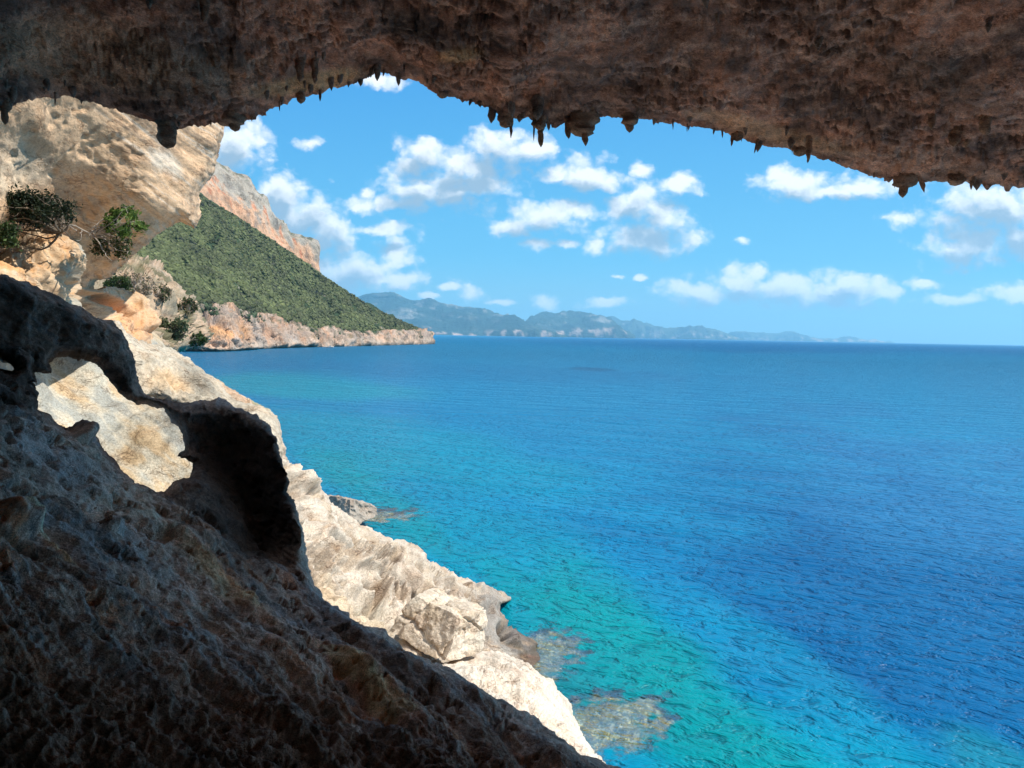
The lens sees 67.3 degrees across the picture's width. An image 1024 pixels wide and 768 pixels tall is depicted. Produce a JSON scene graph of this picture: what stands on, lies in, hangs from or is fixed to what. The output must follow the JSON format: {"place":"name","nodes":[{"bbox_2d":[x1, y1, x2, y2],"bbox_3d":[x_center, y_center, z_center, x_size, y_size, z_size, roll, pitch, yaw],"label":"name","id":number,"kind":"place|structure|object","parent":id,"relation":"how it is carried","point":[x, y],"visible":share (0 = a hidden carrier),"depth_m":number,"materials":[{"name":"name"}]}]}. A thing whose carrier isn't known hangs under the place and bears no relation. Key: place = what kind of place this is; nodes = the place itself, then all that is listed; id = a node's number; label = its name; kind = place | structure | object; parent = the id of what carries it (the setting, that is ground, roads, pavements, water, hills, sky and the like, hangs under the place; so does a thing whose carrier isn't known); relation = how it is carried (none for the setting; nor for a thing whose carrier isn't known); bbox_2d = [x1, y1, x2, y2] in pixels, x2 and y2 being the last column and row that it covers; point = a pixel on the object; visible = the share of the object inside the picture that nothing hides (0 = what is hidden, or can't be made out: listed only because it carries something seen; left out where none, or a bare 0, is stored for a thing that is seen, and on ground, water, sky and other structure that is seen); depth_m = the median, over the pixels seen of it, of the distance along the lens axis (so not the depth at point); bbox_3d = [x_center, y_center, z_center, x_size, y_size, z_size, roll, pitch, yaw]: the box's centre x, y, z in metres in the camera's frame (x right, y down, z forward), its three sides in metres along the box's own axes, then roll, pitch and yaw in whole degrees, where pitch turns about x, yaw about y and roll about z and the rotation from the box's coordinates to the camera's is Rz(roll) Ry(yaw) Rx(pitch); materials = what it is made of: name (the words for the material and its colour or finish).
{"place":"outdoors","nodes":[
{"label":"outdoors","id":0,"kind":"place"},
{"bbox_2d":[94,253,213,352],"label":"hillside","id":1,"kind":"structure","parent":0,"point":[136,263],"depth_m":83.33,"materials":[{"name":"beige stone"}]},
{"bbox_2d":[102,271,132,290],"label":"bush","id":2,"kind":"object","parent":1,"relation":"on","point":[120,281],"visible":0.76,"depth_m":57.60,"materials":[{"name":"green plant"}]},
{"bbox_2d":[120,269,160,297],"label":"bush","id":3,"kind":"object","parent":1,"relation":"on","point":[145,288],"visible":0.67,"depth_m":65.67,"materials":[{"name":"beige plant"}]},
{"bbox_2d":[153,275,178,303],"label":"bush","id":4,"kind":"object","parent":1,"relation":"on","point":[165,295],"visible":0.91,"depth_m":71.59,"materials":[{"name":"green plant"}]},
{"bbox_2d":[159,315,190,344],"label":"bush","id":5,"kind":"object","parent":1,"relation":"on","point":[177,327],"visible":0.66,"depth_m":69.62,"materials":[{"name":"green plant"}]},
{"bbox_2d":[176,295,198,316],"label":"bush","id":6,"kind":"object","parent":1,"relation":"on","point":[189,302],"visible":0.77,"depth_m":87.12,"materials":[{"name":"green plant"}]},
{"bbox_2d":[189,331,210,349],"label":"bush","id":7,"kind":"object","parent":1,"relation":"on","point":[198,339],"visible":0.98,"depth_m":83.52,"materials":[{"name":"green plant"}]},
{"bbox_2d":[200,162,319,270],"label":"headland cliff","id":8,"kind":"structure","parent":0,"point":[235,193],"depth_m":993.25,"materials":[{"name":"beige stone"}]},
{"bbox_2d":[0,332,540,667],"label":"coast rock","id":9,"kind":"object","parent":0,"point":[366,575],"visible":0.11,"depth_m":27.92,"materials":[{"name":"beige stone"}]},
{"bbox_2d":[0,229,161,343],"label":"orange boulder","id":10,"kind":"object","parent":9,"relation":"on","point":[58,268],"visible":0.52,"depth_m":24.37,"materials":[{"name":"stone"}]},
{"bbox_2d":[0,219,22,250],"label":"bush","id":11,"kind":"object","parent":10,"relation":"on","point":[8,239],"visible":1,"depth_m":19.85,"materials":[{"name":"green plant"}]},
{"bbox_2d":[0,95,224,298],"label":"rock overhang","id":12,"kind":"object","parent":9,"relation":"on","point":[93,158],"visible":0.49,"depth_m":26.32,"materials":[{"name":"beige stone"}]},
{"bbox_2d":[0,182,82,250],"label":"dark shrub","id":13,"kind":"object","parent":12,"relation":"on","point":[46,213],"visible":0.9,"depth_m":21.50,"materials":[{"name":"green plant"}]},
{"bbox_2d":[63,217,127,260],"bbox_3d":[-12.984,-4.523,22.914,3.407,1.752,0.916,1,4,0],"label":"dead branch","id":14,"kind":"object","parent":12,"relation":"attached to","point":[70,225],"visible":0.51,"depth_m":23.00,"materials":[{"name":"brown wood"}]},
{"bbox_2d":[87,225,133,267],"bbox_3d":[-12.401,-4.272,23.965,2.116,1.338,1.276,2,4,17],"label":"leafy shrub","id":15,"kind":"object","parent":12,"relation":"hanging from","point":[124,245],"visible":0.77,"depth_m":23.80,"materials":[{"name":"green plant"}]},
{"bbox_2d":[87,204,149,240],"bbox_3d":[-11.794,-4.960,23.598,2.385,1.298,1.459,2,4,21],"label":"fig shrub","id":16,"kind":"object","parent":12,"relation":"on","point":[112,225],"visible":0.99,"depth_m":23.38,"materials":[{"name":"green plant"}]},
{"bbox_2d":[113,320,283,457],"bbox_3d":[-6.824,0.155,16.922,3.484,3.019,6.118,0,4,-16],"label":"rock shoulder","id":17,"kind":"object","parent":9,"relation":"on","point":[164,373],"visible":0.56,"depth_m":15.99},
{"bbox_2d":[390,588,487,660],"bbox_3d":[-2.294,7.923,25.705,3.012,1.589,3.239,4,4,35],"label":"boulder","id":18,"kind":"object","parent":9,"relation":"on","point":[436,623],"visible":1,"depth_m":24.81,"materials":[{"name":"beige stone"}]},
{"bbox_2d":[175,192,434,351],"bbox_3d":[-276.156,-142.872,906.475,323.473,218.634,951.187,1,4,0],"label":"headland","id":19,"kind":"structure","parent":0,"point":[231,329],"depth_m":697.10,"materials":[{"name":"beige stone"}]},
{"bbox_2d":[137,194,432,333],"bbox_3d":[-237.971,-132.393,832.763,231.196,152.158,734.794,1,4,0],"label":"scrub","id":20,"kind":"object","parent":19,"relation":"on","point":[183,258],"visible":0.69,"depth_m":819.85,"materials":[{"name":"green plant"}]},
{"bbox_2d":[199,302,422,339],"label":"ledge scrub","id":21,"kind":"object","parent":19,"relation":"on","point":[209,307],"visible":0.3,"depth_m":622.48,"materials":[{"name":"green plant"}]},
{"bbox_2d":[0,274,620,767],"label":"cave floor","id":22,"kind":"structure","parent":0,"point":[194,620],"depth_m":6.69,"materials":[{"name":"stone"}]},
{"bbox_2d":[358,292,565,336],"bbox_3d":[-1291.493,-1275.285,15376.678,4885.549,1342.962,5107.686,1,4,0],"label":"mountain","id":23,"kind":"structure","parent":0,"point":[435,316],"depth_m":14081.60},
{"bbox_2d":[0,0,1023,197],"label":"cave roof","id":24,"kind":"structure","parent":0,"point":[904,95],"depth_m":10.48,"materials":[{"name":"brown stone"}]},
{"bbox_2d":[376,506,670,697],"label":"seabed","id":25,"kind":"structure","parent":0,"point":[604,693],"depth_m":55.18,"materials":[{"name":"stone"}]},
{"bbox_2d":[526,310,634,338],"bbox_3d":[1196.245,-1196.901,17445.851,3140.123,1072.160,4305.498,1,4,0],"label":"mountain","id":26,"kind":"structure","parent":0,"point":[570,323],"depth_m":15908.26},
{"bbox_2d":[179,335,1023,767],"bbox_3d":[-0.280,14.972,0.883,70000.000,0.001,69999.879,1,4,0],"label":"sea","id":27,"kind":"structure","parent":0,"point":[777,553],"depth_m":67.84,"materials":[{"name":"liquid"}]},
{"bbox_2d":[328,495,377,523],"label":"shore rock","id":28,"kind":"object","parent":27,"relation":"in","point":[360,511],"visible":0.58,"depth_m":58.59,"materials":[{"name":"grey stone"}]},
{"bbox_2d":[366,511,416,522],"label":"reef","id":29,"kind":"object","parent":27,"relation":"in","point":[380,517],"visible":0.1,"depth_m":64.77},
{"bbox_2d":[442,650,604,762],"bbox_3d":[-0.055,10.524,23.397,10.402,8.168,19.051,1,4,0],"label":"pale boulder","id":30,"kind":"object","parent":27,"relation":"in","point":[519,684],"visible":0.21,"depth_m":23.18,"materials":[{"name":"beige stone"}]},
{"bbox_2d":[527,630,600,702],"bbox_3d":[1.595,13.879,36.632,5.670,2.188,9.720,2,4,15],"label":"reef","id":31,"kind":"object","parent":27,"relation":"in","point":[552,652],"visible":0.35,"depth_m":36.72},
{"bbox_2d":[571,691,681,760],"bbox_3d":[3.565,14.246,30.049,10.800,2.018,6.480,-2,5,-43],"label":"reef","id":32,"kind":"object","parent":27,"relation":"in","point":[628,725],"visible":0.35,"depth_m":30.43},
{"bbox_2d":[216,73,1023,344],"label":"sky","id":33,"kind":"structure","parent":0,"point":[406,190],"materials":[{"name":"blue"}]},
{"bbox_2d":[610,316,743,339],"bbox_3d":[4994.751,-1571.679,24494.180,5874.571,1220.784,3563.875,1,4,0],"label":"mountain","id":34,"kind":"structure","parent":0,"point":[639,329],"depth_m":22891.61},
{"bbox_2d":[728,331,893,342],"bbox_3d":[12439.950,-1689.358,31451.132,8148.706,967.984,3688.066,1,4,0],"label":"mountain","id":35,"kind":"structure","parent":0,"point":[782,336],"depth_m":29924.53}
]}

